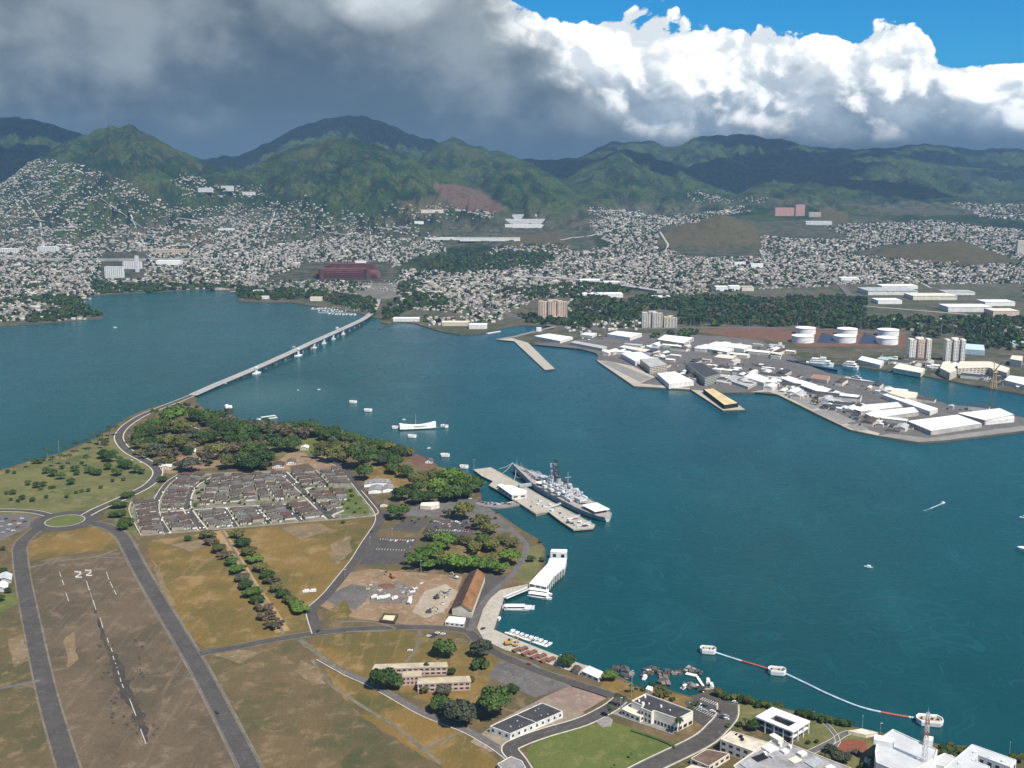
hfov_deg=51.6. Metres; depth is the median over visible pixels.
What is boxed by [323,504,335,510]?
estate house
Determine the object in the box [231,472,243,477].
estate house
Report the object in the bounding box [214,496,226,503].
estate house
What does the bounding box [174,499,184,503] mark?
estate house
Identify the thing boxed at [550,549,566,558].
pier end house
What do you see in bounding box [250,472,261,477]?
estate house
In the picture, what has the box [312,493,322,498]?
estate house
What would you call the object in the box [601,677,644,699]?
seaside grass
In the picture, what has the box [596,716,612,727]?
monument pad
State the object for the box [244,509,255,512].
estate house
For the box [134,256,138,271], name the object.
hospital tower
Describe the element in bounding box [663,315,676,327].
tower block
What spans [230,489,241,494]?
estate house
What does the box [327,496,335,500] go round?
estate house
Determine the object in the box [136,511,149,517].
estate house
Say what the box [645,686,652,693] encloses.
shore hut
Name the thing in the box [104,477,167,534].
grass
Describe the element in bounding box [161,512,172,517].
estate house
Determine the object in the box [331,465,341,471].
estate house
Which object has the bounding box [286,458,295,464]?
grove house
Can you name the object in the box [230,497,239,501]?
estate house
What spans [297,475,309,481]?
estate house
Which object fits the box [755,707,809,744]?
white pavilion
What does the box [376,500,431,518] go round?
road
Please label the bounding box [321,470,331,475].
estate house
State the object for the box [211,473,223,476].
estate house
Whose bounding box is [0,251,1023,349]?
woodland foliage
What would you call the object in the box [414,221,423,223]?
warehouse
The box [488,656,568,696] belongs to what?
pale lot
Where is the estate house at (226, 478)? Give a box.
[221,476,231,481]
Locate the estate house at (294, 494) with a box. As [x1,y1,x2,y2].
[289,491,299,497]
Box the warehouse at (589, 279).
[579,279,599,281]
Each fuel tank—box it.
[791,334,813,342]
[795,326,815,334]
[833,334,856,342]
[837,327,857,334]
[876,336,898,344]
[877,328,898,336]
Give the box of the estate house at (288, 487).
[282,485,293,491]
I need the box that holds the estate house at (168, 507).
[161,505,171,509]
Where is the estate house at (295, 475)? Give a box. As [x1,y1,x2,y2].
[293,472,305,478]
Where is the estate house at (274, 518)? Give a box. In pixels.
[270,515,281,521]
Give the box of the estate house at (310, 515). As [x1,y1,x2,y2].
[302,513,314,518]
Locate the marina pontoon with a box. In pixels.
[504,631,547,646]
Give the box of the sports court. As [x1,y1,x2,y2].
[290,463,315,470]
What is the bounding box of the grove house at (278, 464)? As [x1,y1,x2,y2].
[272,461,284,467]
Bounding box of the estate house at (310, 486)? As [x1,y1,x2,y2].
[304,484,313,488]
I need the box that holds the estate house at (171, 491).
[166,489,175,493]
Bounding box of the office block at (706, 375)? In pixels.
[685,362,720,385]
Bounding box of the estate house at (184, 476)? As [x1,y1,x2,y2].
[178,475,189,479]
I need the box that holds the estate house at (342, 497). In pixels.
[336,495,346,499]
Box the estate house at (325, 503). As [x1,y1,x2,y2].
[319,502,329,506]
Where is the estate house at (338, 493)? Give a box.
[335,491,345,495]
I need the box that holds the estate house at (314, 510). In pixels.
[310,509,319,512]
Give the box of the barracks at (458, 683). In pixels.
[417,676,470,692]
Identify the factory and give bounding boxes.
[505,219,544,223]
[505,224,542,227]
[512,215,536,218]
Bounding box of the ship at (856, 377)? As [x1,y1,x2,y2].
[844,375,873,382]
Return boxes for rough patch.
[368,582,417,603]
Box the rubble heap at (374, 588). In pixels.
[369,586,382,590]
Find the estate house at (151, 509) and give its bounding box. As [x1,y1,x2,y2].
[146,507,156,511]
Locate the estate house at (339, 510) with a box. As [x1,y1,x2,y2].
[329,508,343,513]
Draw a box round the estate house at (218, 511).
[213,509,224,514]
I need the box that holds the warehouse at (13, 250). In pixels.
[0,248,18,253]
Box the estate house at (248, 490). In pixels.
[243,488,252,492]
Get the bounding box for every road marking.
[92,521,259,767]
[631,706,737,767]
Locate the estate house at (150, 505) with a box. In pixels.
[144,503,155,508]
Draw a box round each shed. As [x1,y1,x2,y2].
[364,478,390,486]
[368,484,381,493]
[382,483,392,492]
[451,569,485,617]
[534,334,572,342]
[570,341,606,350]
[580,332,596,337]
[581,666,602,682]
[607,331,641,340]
[619,345,649,353]
[697,344,733,354]
[703,388,737,408]
[707,342,751,351]
[714,354,736,360]
[770,349,781,355]
[770,378,781,387]
[781,376,839,392]
[810,374,829,383]
[832,395,861,402]
[854,402,902,414]
[858,356,883,368]
[864,756,871,764]
[865,407,918,419]
[878,356,897,362]
[882,393,937,415]
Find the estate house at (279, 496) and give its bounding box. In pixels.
[274,494,283,498]
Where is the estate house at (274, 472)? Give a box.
[270,470,281,476]
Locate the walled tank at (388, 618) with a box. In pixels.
[379,613,397,623]
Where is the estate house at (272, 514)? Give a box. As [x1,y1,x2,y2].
[267,513,278,518]
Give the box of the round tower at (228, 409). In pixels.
[224,404,232,415]
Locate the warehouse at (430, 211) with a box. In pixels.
[421,210,442,212]
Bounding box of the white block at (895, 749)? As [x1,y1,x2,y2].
[874,729,937,767]
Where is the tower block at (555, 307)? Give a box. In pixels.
[538,299,566,317]
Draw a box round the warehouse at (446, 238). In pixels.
[425,237,459,239]
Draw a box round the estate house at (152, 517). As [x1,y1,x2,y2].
[148,515,159,519]
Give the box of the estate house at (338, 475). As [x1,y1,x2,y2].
[335,473,345,477]
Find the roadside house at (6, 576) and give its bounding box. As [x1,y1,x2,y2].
[0,571,12,582]
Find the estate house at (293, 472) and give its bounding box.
[291,469,302,474]
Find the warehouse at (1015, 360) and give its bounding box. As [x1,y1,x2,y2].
[1009,355,1022,367]
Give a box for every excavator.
[385,570,394,578]
[433,591,444,599]
[504,635,520,645]
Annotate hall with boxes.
[393,317,419,321]
[442,321,467,325]
[469,323,486,328]
[529,558,566,589]
[686,765,704,767]
[690,749,729,767]
[907,414,981,434]
[957,408,1013,424]
[965,344,984,355]
[986,416,1014,424]
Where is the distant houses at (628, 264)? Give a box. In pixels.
[0,159,1023,320]
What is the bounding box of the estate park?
[338,489,370,513]
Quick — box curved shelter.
[420,502,439,509]
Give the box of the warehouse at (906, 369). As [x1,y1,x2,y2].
[893,363,924,377]
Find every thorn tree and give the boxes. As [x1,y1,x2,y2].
[137,452,147,456]
[153,424,170,433]
[156,434,173,447]
[157,447,180,457]
[160,457,175,463]
[177,422,197,428]
[193,437,208,445]
[196,452,214,463]
[203,537,219,544]
[216,550,234,557]
[222,441,243,453]
[254,602,273,610]
[256,610,276,618]
[262,577,280,583]
[264,617,284,626]
[270,421,291,434]
[289,427,305,435]
[296,427,314,438]
[313,440,330,450]
[350,441,360,445]
[404,446,414,453]
[419,686,429,690]
[442,508,455,517]
[453,534,464,543]
[467,540,483,553]
[469,514,490,524]
[479,522,499,533]
[482,552,495,558]
[495,535,509,541]
[505,538,519,544]
[657,684,666,689]
[662,690,671,697]
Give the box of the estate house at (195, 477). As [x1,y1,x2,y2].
[189,475,200,479]
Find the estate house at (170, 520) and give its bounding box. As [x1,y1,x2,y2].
[166,518,177,523]
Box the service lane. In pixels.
[0,679,39,688]
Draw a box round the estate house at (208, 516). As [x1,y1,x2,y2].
[202,514,214,520]
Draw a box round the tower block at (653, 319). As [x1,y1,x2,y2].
[641,311,662,327]
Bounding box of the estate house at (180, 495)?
[176,493,185,496]
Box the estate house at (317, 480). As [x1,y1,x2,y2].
[311,478,322,483]
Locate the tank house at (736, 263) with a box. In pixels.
[733,262,745,265]
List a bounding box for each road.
[0,258,235,260]
[0,509,49,515]
[1,214,159,239]
[13,528,79,767]
[20,191,43,245]
[30,511,98,530]
[89,395,191,512]
[90,521,261,767]
[100,198,142,227]
[128,208,150,256]
[161,216,379,239]
[189,625,631,705]
[231,223,256,275]
[261,212,274,256]
[299,456,383,632]
[313,219,350,255]
[317,658,505,758]
[374,293,1023,337]
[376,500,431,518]
[454,498,528,630]
[462,246,570,271]
[497,326,557,339]
[502,698,625,767]
[514,276,662,292]
[559,218,634,239]
[630,703,737,767]
[659,232,668,261]
[759,250,790,287]
[825,272,853,295]
[869,306,979,315]
[899,261,930,287]
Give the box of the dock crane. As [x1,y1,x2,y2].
[989,361,1002,387]
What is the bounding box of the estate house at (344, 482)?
[339,480,351,485]
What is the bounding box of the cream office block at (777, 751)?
[733,733,850,767]
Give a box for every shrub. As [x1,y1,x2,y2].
[471,657,489,668]
[723,691,731,698]
[736,695,743,701]
[748,698,757,703]
[755,700,762,706]
[767,702,780,708]
[801,709,809,717]
[818,715,828,722]
[842,719,853,726]
[947,748,956,755]
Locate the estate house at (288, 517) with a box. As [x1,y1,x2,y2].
[283,515,295,519]
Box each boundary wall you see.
[129,501,140,535]
[141,515,372,535]
[361,490,378,515]
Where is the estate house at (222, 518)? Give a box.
[218,516,229,520]
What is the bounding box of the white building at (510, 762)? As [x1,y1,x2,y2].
[497,756,525,767]
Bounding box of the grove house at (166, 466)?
[160,463,171,468]
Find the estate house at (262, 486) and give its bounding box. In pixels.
[256,484,266,489]
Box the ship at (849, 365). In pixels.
[842,359,858,369]
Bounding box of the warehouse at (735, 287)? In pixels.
[727,285,740,290]
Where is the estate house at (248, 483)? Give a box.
[243,481,253,487]
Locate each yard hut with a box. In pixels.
[602,348,618,355]
[602,350,615,354]
[614,350,631,354]
[624,343,642,347]
[646,348,659,354]
[650,341,660,346]
[660,341,677,345]
[662,344,681,347]
[665,358,675,361]
[670,346,687,351]
[670,354,681,356]
[689,358,701,362]
[694,347,706,351]
[714,368,739,372]
[717,377,728,381]
[720,382,731,384]
[728,358,740,364]
[730,352,749,357]
[732,370,742,373]
[737,377,747,381]
[746,369,757,373]
[747,349,770,354]
[754,364,766,367]
[757,379,776,384]
[763,383,777,390]
[765,373,787,376]
[768,376,782,379]
[769,344,784,347]
[771,355,780,358]
[773,348,786,353]
[777,369,791,375]
[777,381,800,387]
[779,388,787,391]
[785,350,795,353]
[786,387,801,395]
[790,390,806,398]
[811,391,839,396]
[813,393,825,400]
[818,397,841,403]
[821,395,832,399]
[829,406,836,410]
[832,392,859,396]
[833,401,862,406]
[835,378,847,385]
[844,404,856,412]
[845,410,858,413]
[851,414,859,417]
[861,416,878,426]
[872,382,883,389]
[875,422,883,426]
[880,386,892,393]
[881,416,907,423]
[885,387,907,391]
[886,428,900,432]
[888,359,911,364]
[895,423,908,431]
[903,357,927,362]
[916,396,935,402]
[925,360,933,366]
[948,404,953,409]
[960,373,988,380]
[968,404,989,410]
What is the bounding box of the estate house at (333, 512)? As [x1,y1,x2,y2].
[325,509,336,514]
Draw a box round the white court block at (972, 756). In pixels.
[944,744,1015,767]
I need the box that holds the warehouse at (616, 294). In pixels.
[582,292,622,297]
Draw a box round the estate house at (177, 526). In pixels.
[171,523,184,530]
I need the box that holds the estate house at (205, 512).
[200,511,212,516]
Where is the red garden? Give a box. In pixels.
[838,739,867,756]
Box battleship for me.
[513,459,611,521]
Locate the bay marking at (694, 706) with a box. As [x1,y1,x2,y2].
[382,529,715,716]
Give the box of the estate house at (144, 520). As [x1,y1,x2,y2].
[139,519,151,522]
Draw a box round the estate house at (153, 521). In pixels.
[151,519,161,523]
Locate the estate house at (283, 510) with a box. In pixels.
[278,509,288,512]
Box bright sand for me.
[412,584,457,617]
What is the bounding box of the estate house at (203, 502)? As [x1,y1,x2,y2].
[199,500,209,504]
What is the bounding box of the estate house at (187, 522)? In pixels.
[181,521,191,524]
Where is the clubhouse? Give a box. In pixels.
[218,228,234,230]
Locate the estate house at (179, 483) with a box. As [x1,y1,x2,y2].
[171,480,184,486]
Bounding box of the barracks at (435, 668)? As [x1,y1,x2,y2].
[372,662,447,675]
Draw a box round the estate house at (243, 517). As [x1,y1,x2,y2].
[236,515,249,520]
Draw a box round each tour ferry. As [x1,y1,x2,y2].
[504,604,529,610]
[527,591,551,599]
[528,587,551,595]
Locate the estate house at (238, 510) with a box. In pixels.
[232,508,242,514]
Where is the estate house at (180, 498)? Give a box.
[174,497,186,501]
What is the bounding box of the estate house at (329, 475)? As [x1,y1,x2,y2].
[325,473,334,478]
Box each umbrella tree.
[229,564,247,572]
[241,586,263,595]
[245,554,263,561]
[289,600,303,607]
[291,605,310,612]
[387,504,409,517]
[404,551,428,566]
[414,544,444,558]
[421,559,435,569]
[428,540,446,547]
[432,531,455,548]
[432,556,447,568]
[441,553,465,569]
[456,555,478,570]
[477,556,494,571]
[489,560,509,572]
[497,548,521,563]
[602,669,618,679]
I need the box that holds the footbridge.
[503,586,528,598]
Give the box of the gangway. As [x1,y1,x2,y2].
[518,481,532,486]
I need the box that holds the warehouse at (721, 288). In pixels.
[714,286,727,290]
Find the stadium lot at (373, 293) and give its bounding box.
[244,282,459,299]
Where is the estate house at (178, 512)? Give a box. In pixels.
[173,511,183,514]
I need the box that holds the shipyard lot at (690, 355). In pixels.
[644,346,739,367]
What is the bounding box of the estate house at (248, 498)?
[245,496,255,500]
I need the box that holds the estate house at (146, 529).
[141,527,152,532]
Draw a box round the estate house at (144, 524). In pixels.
[138,522,151,528]
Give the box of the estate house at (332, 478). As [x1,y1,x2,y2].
[327,476,337,481]
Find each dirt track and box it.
[28,549,117,567]
[214,530,289,632]
[221,531,285,633]
[297,639,347,673]
[310,659,440,763]
[340,621,395,631]
[403,630,421,662]
[419,731,462,751]
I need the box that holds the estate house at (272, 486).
[268,485,278,488]
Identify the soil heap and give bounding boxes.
[373,575,390,580]
[378,584,395,588]
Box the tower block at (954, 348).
[942,337,965,360]
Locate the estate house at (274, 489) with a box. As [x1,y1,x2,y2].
[270,488,280,492]
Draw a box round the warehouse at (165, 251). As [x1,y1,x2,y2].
[155,249,187,253]
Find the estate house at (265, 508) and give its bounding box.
[263,506,274,512]
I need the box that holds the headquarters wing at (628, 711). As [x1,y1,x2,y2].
[621,703,642,722]
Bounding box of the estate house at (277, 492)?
[272,491,283,495]
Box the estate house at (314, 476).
[309,475,319,479]
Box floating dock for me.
[502,602,534,609]
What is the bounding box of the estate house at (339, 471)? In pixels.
[334,469,343,472]
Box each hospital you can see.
[104,266,124,277]
[123,261,141,268]
[774,208,795,215]
[795,205,804,215]
[808,212,820,216]
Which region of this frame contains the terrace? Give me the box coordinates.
[612,710,675,733]
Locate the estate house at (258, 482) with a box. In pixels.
[254,481,264,486]
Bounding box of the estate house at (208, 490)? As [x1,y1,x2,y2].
[206,488,216,492]
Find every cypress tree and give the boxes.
[254,420,258,439]
[265,420,271,443]
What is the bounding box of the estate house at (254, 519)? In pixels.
[251,515,263,522]
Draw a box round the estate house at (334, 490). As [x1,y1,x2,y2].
[332,488,343,492]
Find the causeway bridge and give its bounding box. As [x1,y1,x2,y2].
[189,299,379,396]
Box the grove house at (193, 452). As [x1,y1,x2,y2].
[184,449,195,453]
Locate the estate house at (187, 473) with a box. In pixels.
[179,472,192,476]
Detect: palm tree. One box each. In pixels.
[613,693,621,706]
[674,717,682,735]
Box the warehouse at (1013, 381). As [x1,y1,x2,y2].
[1004,375,1023,388]
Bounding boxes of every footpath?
[808,731,849,752]
[822,722,839,753]
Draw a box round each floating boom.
[716,652,767,669]
[786,673,915,718]
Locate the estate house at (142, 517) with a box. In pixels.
[137,515,148,520]
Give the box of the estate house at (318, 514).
[313,512,323,516]
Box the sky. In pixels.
[0,0,1023,159]
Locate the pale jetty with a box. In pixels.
[685,672,703,691]
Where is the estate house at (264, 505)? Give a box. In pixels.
[260,503,271,509]
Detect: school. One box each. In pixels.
[198,188,212,191]
[221,186,233,190]
[242,192,255,194]
[804,221,831,224]
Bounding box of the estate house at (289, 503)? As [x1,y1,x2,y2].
[286,501,298,505]
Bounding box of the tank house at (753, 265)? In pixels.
[750,263,762,267]
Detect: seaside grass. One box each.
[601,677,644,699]
[652,688,691,706]
[729,699,855,748]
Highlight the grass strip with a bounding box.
[326,600,351,619]
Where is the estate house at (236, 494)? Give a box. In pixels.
[229,492,240,498]
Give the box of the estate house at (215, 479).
[210,477,220,482]
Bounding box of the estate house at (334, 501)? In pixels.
[329,499,340,504]
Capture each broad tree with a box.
[0,567,7,572]
[32,481,41,485]
[42,467,50,473]
[47,469,57,474]
[55,472,66,477]
[65,478,75,483]
[70,465,79,470]
[84,466,94,473]
[93,469,101,473]
[97,449,108,458]
[102,451,115,460]
[104,462,111,469]
[109,500,124,507]
[111,467,122,475]
[112,509,126,516]
[116,517,134,523]
[117,501,128,507]
[117,523,128,528]
[120,459,133,466]
[120,491,131,496]
[129,439,143,448]
[129,464,141,472]
[131,430,147,438]
[133,423,151,431]
[141,442,151,450]
[143,436,152,442]
[144,419,160,426]
[146,427,159,436]
[147,443,164,455]
[148,438,162,443]
[156,476,166,481]
[159,413,175,419]
[159,419,167,424]
[162,405,187,419]
[165,417,186,431]
[171,435,192,450]
[172,426,183,433]
[173,460,184,467]
[179,457,202,471]
[182,445,194,454]
[184,407,195,419]
[185,428,198,438]
[189,409,201,421]
[193,430,205,436]
[196,410,217,420]
[199,530,216,537]
[201,431,216,442]
[203,443,212,449]
[206,418,219,427]
[206,443,227,457]
[211,410,224,418]
[211,543,227,551]
[213,424,236,436]
[217,453,234,468]
[218,419,228,425]
[221,435,233,442]
[222,414,237,420]
[224,556,238,564]
[226,419,245,426]
[228,529,244,536]
[232,433,251,443]
[232,451,249,466]
[234,424,255,434]
[234,537,251,546]
[234,573,249,580]
[237,579,253,587]
[238,443,258,451]
[239,441,258,449]
[240,455,260,470]
[240,546,257,555]
[247,445,275,466]
[249,594,264,602]
[250,432,262,439]
[253,419,272,432]
[253,562,268,570]
[258,460,268,467]
[259,570,274,576]
[267,436,285,451]
[269,582,283,590]
[271,433,280,438]
[275,588,290,595]
[279,428,290,435]
[282,437,293,449]
[282,594,297,602]
[285,438,302,451]
[286,434,298,438]
[288,421,296,428]
[295,420,308,427]
[304,422,318,433]
[313,425,324,433]
[318,426,331,436]
[318,432,333,440]
[318,444,343,461]
[328,436,341,441]
[330,425,341,434]
[333,429,349,441]
[336,441,351,450]
[337,451,349,459]
[341,432,359,442]
[345,444,377,464]
[352,435,365,442]
[355,464,372,479]
[361,437,374,444]
[367,667,398,687]
[370,439,382,447]
[370,445,378,451]
[373,455,386,462]
[376,449,387,454]
[380,439,389,446]
[380,451,394,457]
[382,441,396,450]
[385,456,400,463]
[386,463,398,473]
[387,454,403,463]
[388,672,403,687]
[390,486,411,500]
[391,445,406,454]
[397,465,413,477]
[407,471,428,482]
[407,490,425,503]
[409,481,425,490]
[421,491,438,501]
[423,528,437,540]
[425,477,447,492]
[426,468,440,476]
[429,694,451,712]
[432,638,456,656]
[435,683,450,694]
[438,467,465,484]
[440,484,463,500]
[442,698,476,724]
[447,667,455,674]
[453,474,472,485]
[453,501,474,518]
[460,483,476,497]
[462,537,473,542]
[469,638,493,656]
[470,475,486,491]
[474,533,491,548]
[475,685,512,716]
[484,538,500,551]
[506,683,519,693]
[527,555,535,559]
[556,652,576,665]
[654,689,662,695]
[713,688,722,694]
[743,695,752,703]
[746,718,760,729]
[760,701,767,705]
[774,701,783,707]
[794,709,806,716]
[809,712,818,718]
[819,753,830,758]
[823,714,832,720]
[824,743,837,750]
[830,749,845,760]
[837,718,846,723]
[842,752,851,761]
[859,762,867,767]
[938,744,947,749]
[939,749,947,753]
[1008,752,1018,759]
[1017,753,1023,762]
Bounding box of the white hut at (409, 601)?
[407,597,411,605]
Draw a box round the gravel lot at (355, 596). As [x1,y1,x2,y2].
[327,584,368,609]
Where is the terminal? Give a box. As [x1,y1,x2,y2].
[310,297,322,300]
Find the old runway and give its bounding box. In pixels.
[32,552,234,767]
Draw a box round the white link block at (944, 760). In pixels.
[936,753,955,767]
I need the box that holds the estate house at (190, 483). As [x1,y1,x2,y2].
[184,481,195,486]
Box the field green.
[0,430,151,514]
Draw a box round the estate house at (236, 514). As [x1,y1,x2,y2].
[234,512,246,517]
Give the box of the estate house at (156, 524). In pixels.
[151,523,161,526]
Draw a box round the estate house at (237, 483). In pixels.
[231,482,242,484]
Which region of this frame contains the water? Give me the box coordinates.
[0,290,1023,755]
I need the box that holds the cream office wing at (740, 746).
[720,731,767,759]
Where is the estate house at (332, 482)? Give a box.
[328,480,339,485]
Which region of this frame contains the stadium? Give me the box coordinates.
[312,261,380,279]
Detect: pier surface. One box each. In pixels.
[500,338,553,369]
[693,390,744,409]
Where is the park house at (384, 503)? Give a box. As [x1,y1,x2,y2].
[380,499,388,506]
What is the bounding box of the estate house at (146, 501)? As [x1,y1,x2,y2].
[143,499,154,503]
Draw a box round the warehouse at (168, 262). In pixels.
[156,260,182,264]
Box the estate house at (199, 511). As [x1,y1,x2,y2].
[197,509,209,514]
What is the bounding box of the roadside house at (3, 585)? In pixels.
[0,580,8,591]
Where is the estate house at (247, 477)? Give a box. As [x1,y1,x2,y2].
[242,475,252,478]
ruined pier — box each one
[612,663,634,678]
[640,665,668,683]
[665,664,702,676]
[682,679,710,691]
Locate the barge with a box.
[1017,546,1023,551]
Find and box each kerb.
[0,509,51,515]
[44,515,85,526]
[81,395,193,515]
[154,476,174,534]
[182,478,209,529]
[283,472,334,518]
[306,458,375,633]
[316,659,504,759]
[501,697,626,767]
[628,703,739,767]
[807,730,851,752]
[814,711,840,753]
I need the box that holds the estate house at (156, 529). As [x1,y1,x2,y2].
[152,526,163,532]
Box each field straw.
[28,527,118,561]
[146,517,373,648]
[301,630,499,704]
[325,668,498,767]
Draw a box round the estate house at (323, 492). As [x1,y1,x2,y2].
[321,490,332,494]
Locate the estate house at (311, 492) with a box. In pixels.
[309,490,320,495]
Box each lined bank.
[816,333,836,342]
[858,333,877,343]
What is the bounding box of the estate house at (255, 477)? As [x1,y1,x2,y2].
[253,475,263,479]
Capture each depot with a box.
[857,287,917,294]
[871,298,901,303]
[876,284,917,288]
[904,293,956,299]
[938,290,974,294]
[938,304,991,311]
[976,299,1014,305]
[984,308,1019,315]
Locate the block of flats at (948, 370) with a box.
[939,361,956,379]
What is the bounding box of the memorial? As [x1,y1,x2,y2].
[399,414,442,429]
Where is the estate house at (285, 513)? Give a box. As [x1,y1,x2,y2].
[279,512,291,516]
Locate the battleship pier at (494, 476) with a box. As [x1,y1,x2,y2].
[473,467,594,531]
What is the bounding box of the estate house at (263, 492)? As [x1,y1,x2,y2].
[258,491,268,494]
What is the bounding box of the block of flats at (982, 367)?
[957,361,1009,377]
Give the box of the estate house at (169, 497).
[163,495,174,499]
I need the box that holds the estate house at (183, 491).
[175,489,188,494]
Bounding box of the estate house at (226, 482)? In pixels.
[220,481,230,485]
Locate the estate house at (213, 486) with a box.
[206,484,217,489]
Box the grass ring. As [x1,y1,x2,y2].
[46,515,83,526]
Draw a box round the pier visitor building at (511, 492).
[499,485,526,499]
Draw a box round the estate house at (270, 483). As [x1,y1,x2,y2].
[266,482,275,485]
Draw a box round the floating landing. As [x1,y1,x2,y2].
[520,505,547,515]
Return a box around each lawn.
[0,592,19,612]
[236,436,310,455]
[527,722,670,767]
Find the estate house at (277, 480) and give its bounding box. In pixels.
[275,478,285,482]
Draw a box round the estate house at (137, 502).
[133,500,143,506]
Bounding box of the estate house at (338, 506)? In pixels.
[330,504,342,508]
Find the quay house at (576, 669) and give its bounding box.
[572,665,581,674]
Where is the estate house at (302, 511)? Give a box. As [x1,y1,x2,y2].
[298,509,310,515]
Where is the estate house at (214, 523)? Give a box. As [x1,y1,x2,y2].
[208,520,219,527]
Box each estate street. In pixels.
[155,475,178,532]
[158,500,305,512]
[184,476,210,529]
[206,471,282,473]
[224,508,237,526]
[253,506,269,523]
[282,472,333,518]
[283,505,302,520]
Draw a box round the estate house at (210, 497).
[201,494,213,500]
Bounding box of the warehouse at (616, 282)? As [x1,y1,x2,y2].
[603,281,619,283]
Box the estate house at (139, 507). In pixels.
[135,505,144,509]
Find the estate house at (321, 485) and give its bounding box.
[315,483,326,486]
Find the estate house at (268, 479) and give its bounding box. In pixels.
[264,477,274,482]
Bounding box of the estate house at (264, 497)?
[259,494,268,500]
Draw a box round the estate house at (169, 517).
[164,515,176,520]
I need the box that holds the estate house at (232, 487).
[230,485,241,490]
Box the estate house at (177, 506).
[172,504,183,508]
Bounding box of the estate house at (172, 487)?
[167,486,178,490]
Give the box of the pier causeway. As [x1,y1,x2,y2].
[475,501,519,508]
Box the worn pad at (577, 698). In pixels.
[545,686,607,711]
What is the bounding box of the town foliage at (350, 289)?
[0,160,1023,331]
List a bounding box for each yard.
[321,569,462,624]
[459,574,505,627]
[470,697,583,751]
[694,328,795,341]
[787,330,905,346]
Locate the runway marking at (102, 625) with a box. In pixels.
[59,570,145,743]
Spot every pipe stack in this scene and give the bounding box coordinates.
[511,646,520,652]
[518,646,528,651]
[520,650,529,655]
[528,649,537,654]
[529,653,540,659]
[537,652,546,658]
[539,657,548,663]
[545,656,555,662]
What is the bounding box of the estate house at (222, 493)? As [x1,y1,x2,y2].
[216,491,226,494]
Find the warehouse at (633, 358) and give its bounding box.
[621,352,650,365]
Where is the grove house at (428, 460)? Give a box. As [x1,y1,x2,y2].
[425,458,432,462]
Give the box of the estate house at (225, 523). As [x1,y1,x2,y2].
[220,521,231,526]
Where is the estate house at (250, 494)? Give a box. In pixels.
[244,492,254,497]
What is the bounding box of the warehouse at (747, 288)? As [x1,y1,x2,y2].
[741,286,753,290]
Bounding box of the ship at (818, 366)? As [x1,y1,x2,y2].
[787,359,837,371]
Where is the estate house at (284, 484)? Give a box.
[281,483,291,488]
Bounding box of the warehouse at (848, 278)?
[838,277,858,280]
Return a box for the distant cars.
[270,275,652,339]
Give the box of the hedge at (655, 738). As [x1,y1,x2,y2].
[630,729,676,748]
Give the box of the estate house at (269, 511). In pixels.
[266,509,276,515]
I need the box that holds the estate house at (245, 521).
[238,519,251,524]
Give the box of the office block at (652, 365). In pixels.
[640,357,666,373]
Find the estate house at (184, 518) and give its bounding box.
[178,516,190,521]
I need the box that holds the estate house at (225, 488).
[218,486,228,491]
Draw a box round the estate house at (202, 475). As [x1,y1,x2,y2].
[192,472,205,478]
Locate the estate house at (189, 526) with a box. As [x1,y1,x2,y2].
[184,524,195,529]
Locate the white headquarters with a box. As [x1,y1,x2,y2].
[631,693,692,731]
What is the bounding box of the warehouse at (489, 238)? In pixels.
[460,237,519,240]
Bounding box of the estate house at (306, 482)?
[300,479,311,484]
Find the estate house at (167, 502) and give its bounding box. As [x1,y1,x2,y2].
[162,500,173,504]
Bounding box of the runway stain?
[93,603,148,741]
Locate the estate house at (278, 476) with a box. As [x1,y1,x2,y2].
[274,474,282,478]
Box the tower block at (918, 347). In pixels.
[906,337,931,359]
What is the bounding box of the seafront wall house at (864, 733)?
[848,728,877,737]
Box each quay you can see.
[364,408,371,411]
[407,434,416,437]
[440,453,449,456]
[459,464,468,468]
[477,584,600,673]
[597,360,689,388]
[601,361,650,381]
[700,645,715,654]
[753,389,879,434]
[768,665,785,676]
[783,394,821,408]
[814,409,854,423]
[847,424,867,430]
[878,426,1023,441]
[916,713,943,727]
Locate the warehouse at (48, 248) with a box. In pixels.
[37,246,58,251]
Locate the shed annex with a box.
[445,616,465,626]
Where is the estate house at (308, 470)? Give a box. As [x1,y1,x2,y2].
[302,468,314,472]
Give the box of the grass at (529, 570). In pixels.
[516,546,542,582]
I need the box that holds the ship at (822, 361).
[806,354,833,366]
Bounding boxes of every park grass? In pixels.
[430,545,518,570]
[815,736,875,767]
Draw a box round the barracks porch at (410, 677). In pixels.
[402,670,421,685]
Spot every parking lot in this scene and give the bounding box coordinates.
[0,514,34,540]
[358,537,416,565]
[390,518,428,532]
[421,519,473,536]
[684,693,731,725]
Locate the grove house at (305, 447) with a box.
[300,444,308,449]
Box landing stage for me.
[256,415,276,419]
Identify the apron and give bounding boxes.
[404,498,511,532]
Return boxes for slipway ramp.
[658,674,670,684]
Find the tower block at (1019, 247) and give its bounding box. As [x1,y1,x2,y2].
[1015,241,1023,253]
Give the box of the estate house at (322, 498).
[315,495,327,501]
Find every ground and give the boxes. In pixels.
[0,115,1023,283]
[0,283,1023,443]
[0,397,1023,767]
[8,634,29,666]
[63,632,77,666]
[130,468,373,534]
[152,560,175,605]
[160,453,232,473]
[171,540,211,551]
[213,650,260,663]
[271,452,344,469]
[282,524,331,539]
[296,660,325,685]
[330,536,351,565]
[350,462,413,488]
[408,454,437,467]
[535,333,1023,441]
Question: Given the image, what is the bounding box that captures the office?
[728,375,756,388]
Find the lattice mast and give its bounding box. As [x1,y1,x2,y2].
[921,710,929,761]
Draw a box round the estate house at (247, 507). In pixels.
[241,506,252,510]
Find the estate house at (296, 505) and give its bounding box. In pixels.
[290,503,303,509]

